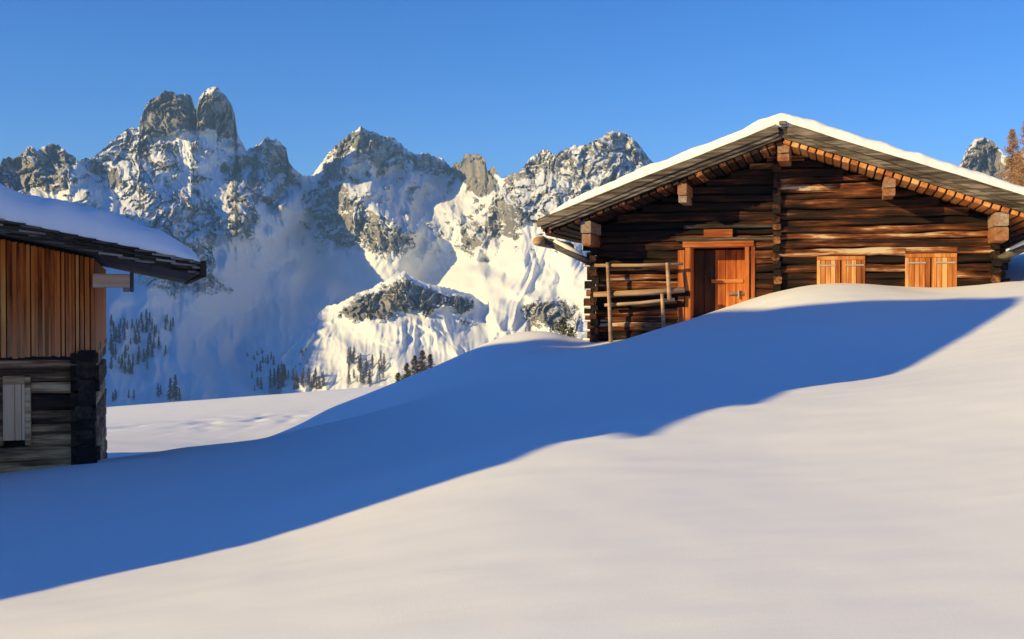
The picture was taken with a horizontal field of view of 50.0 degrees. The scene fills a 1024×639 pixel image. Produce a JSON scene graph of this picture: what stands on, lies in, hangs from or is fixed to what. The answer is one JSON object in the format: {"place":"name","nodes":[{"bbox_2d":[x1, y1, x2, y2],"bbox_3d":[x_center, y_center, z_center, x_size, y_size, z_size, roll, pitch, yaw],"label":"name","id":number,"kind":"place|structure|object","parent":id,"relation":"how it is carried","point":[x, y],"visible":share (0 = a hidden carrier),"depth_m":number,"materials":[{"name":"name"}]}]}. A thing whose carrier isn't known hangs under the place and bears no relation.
{"place":"outdoors","nodes":[
{"label":"outdoors","id":0,"kind":"place"},
{"bbox_2d":[0,248,1023,638],"bbox_3d":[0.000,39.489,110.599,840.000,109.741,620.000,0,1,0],"label":"snow ground","id":1,"kind":"structure","parent":0,"point":[828,462],"depth_m":9.42,"materials":[{"name":"white snow"}]},
{"bbox_2d":[0,183,206,473],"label":"wooden barn","id":2,"kind":"structure","parent":1,"relation":"on","point":[56,280],"depth_m":16.24,"materials":[{"name":"brown wood"}]},
{"bbox_2d":[0,376,31,445],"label":"window","id":3,"kind":"structure","parent":2,"relation":"in","point":[15,391],"depth_m":16.14,"materials":[{"name":"grey wood"}]},
{"bbox_2d":[394,372,403,380],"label":"conifer","id":4,"kind":"object","parent":1,"relation":"on","point":[398,375],"visible":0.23,"depth_m":92.00,"materials":[{"name":"green plant"}]},
{"bbox_2d":[400,362,412,378],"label":"conifer","id":5,"kind":"object","parent":1,"relation":"on","point":[406,374],"visible":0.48,"depth_m":95.00,"materials":[{"name":"green plant"}]},
{"bbox_2d":[407,355,421,375],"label":"conifer","id":6,"kind":"object","parent":1,"relation":"on","point":[415,361],"visible":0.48,"depth_m":98.01,"materials":[{"name":"green plant"}]},
{"bbox_2d":[416,350,427,371],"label":"larch tree","id":7,"kind":"object","parent":1,"relation":"on","point":[422,365],"visible":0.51,"depth_m":100.00,"materials":[{"name":"brown plant"}]},
{"bbox_2d":[426,354,434,368],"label":"larch tree","id":8,"kind":"object","parent":1,"relation":"on","point":[430,361],"visible":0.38,"depth_m":102.98,"materials":[{"name":"brown plant"}]},
{"bbox_2d":[554,316,570,334],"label":"conifer","id":9,"kind":"object","parent":1,"relation":"on","point":[563,325],"visible":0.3,"depth_m":95.92,"materials":[{"name":"green plant"}]},
{"bbox_2d":[566,326,577,337],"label":"conifer","id":10,"kind":"object","parent":1,"relation":"on","point":[570,333],"visible":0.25,"depth_m":91.93,"materials":[{"name":"green plant"}]},
{"bbox_2d":[593,262,684,342],"bbox_3d":[3.218,-0.236,27.958,2.337,2.444,0.249,0,1,17],"label":"pole fence","id":11,"kind":"object","parent":1,"relation":"on","point":[609,293],"visible":0.94,"depth_m":27.96,"materials":[{"name":"brown wood"}]},
{"bbox_2d":[533,113,1023,342],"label":"log hut","id":12,"kind":"object","parent":1,"relation":"on","point":[773,204],"visible":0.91,"depth_m":27.04,"materials":[{"name":"brown wood"}]},
{"bbox_2d":[694,250,744,317],"bbox_3d":[5.360,-0.555,28.261,1.338,2.470,0.120,0,1,17],"label":"door","id":13,"kind":"structure","parent":12,"relation":"in","point":[714,299],"depth_m":28.29,"materials":[{"name":"brown wood"}]},
{"bbox_2d":[817,256,864,283],"bbox_3d":[8.069,-1.075,26.930,1.130,0.950,0.206,0,1,17],"label":"window","id":14,"kind":"structure","parent":12,"relation":"in","point":[857,274],"depth_m":26.84,"materials":[{"name":"brown wood"}]},
{"bbox_2d":[905,253,956,287],"bbox_3d":[10.048,-1.057,26.339,1.160,1.050,0.206,0,1,17],"label":"window","id":15,"kind":"structure","parent":12,"relation":"in","point":[939,260],"depth_m":26.25,"materials":[{"name":"brown wood"}]},
{"bbox_2d":[996,129,1023,185],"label":"larch tree","id":16,"kind":"object","parent":1,"relation":"on","point":[1013,144],"visible":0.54,"depth_m":57.85,"materials":[{"name":"orange plant"}]},
{"bbox_2d":[1007,122,1023,186],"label":"larch tree","id":17,"kind":"object","parent":1,"relation":"on","point":[1021,173],"visible":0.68,"depth_m":54.95,"materials":[{"name":"orange plant"}]},
{"bbox_2d":[0,86,1023,406],"bbox_3d":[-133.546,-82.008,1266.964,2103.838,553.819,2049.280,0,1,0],"label":"mountains","id":18,"kind":"structure","parent":0,"point":[276,240],"depth_m":1539.99,"materials":[{"name":"white snow"}]},
{"bbox_2d":[117,330,121,342],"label":"larch tree","id":19,"kind":"object","parent":18,"relation":"on","point":[119,336],"visible":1,"depth_m":1089.12,"materials":[{"name":"green plant"}]},
{"bbox_2d":[166,378,172,400],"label":"larch tree","id":20,"kind":"object","parent":18,"relation":"on","point":[170,391],"visible":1,"depth_m":983.79,"materials":[{"name":"green plant"}]},
{"bbox_2d":[172,374,178,396],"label":"larch tree","id":21,"kind":"object","parent":18,"relation":"on","point":[175,383],"visible":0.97,"depth_m":997.89,"materials":[{"name":"green plant"}]},
{"bbox_2d":[258,377,262,388],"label":"larch tree","id":22,"kind":"object","parent":18,"relation":"on","point":[261,384],"visible":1,"depth_m":1056.26,"materials":[{"name":"green plant"}]},
{"bbox_2d":[272,372,276,386],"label":"larch tree","id":23,"kind":"object","parent":18,"relation":"on","point":[274,380],"visible":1,"depth_m":1098.64,"materials":[{"name":"green plant"}]},
{"bbox_2d":[282,271,488,393],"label":"mountain spur","id":24,"kind":"structure","parent":18,"relation":"attached to","point":[399,319],"depth_m":1118.31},
{"bbox_2d":[278,372,283,388],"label":"larch tree","id":25,"kind":"object","parent":24,"relation":"on","point":[281,378],"visible":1,"depth_m":1044.63,"materials":[{"name":"green plant"}]},
{"bbox_2d":[311,374,315,387],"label":"larch tree","id":26,"kind":"object","parent":24,"relation":"on","point":[313,378],"visible":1,"depth_m":1030.41,"materials":[{"name":"green plant"}]},
{"bbox_2d":[346,369,350,384],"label":"larch tree","id":27,"kind":"object","parent":24,"relation":"on","point":[348,379],"visible":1,"depth_m":1007.94,"materials":[{"name":"green plant"}]},
{"bbox_2d":[360,369,364,384],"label":"larch tree","id":28,"kind":"object","parent":24,"relation":"on","point":[362,378],"visible":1,"depth_m":991.61,"materials":[{"name":"green plant"}]},
{"bbox_2d":[364,362,367,377],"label":"larch tree","id":29,"kind":"object","parent":24,"relation":"on","point":[365,371],"visible":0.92,"depth_m":1014.16,"materials":[{"name":"green plant"}]},
{"bbox_2d":[370,354,373,368],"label":"larch tree","id":30,"kind":"object","parent":24,"relation":"on","point":[372,364],"visible":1,"depth_m":1030.52,"materials":[{"name":"green plant"}]},
{"bbox_2d":[0,0,1023,178],"label":"sky","id":31,"kind":"structure","parent":0,"point":[504,82],"materials":[{"name":"blue"}]}
]}

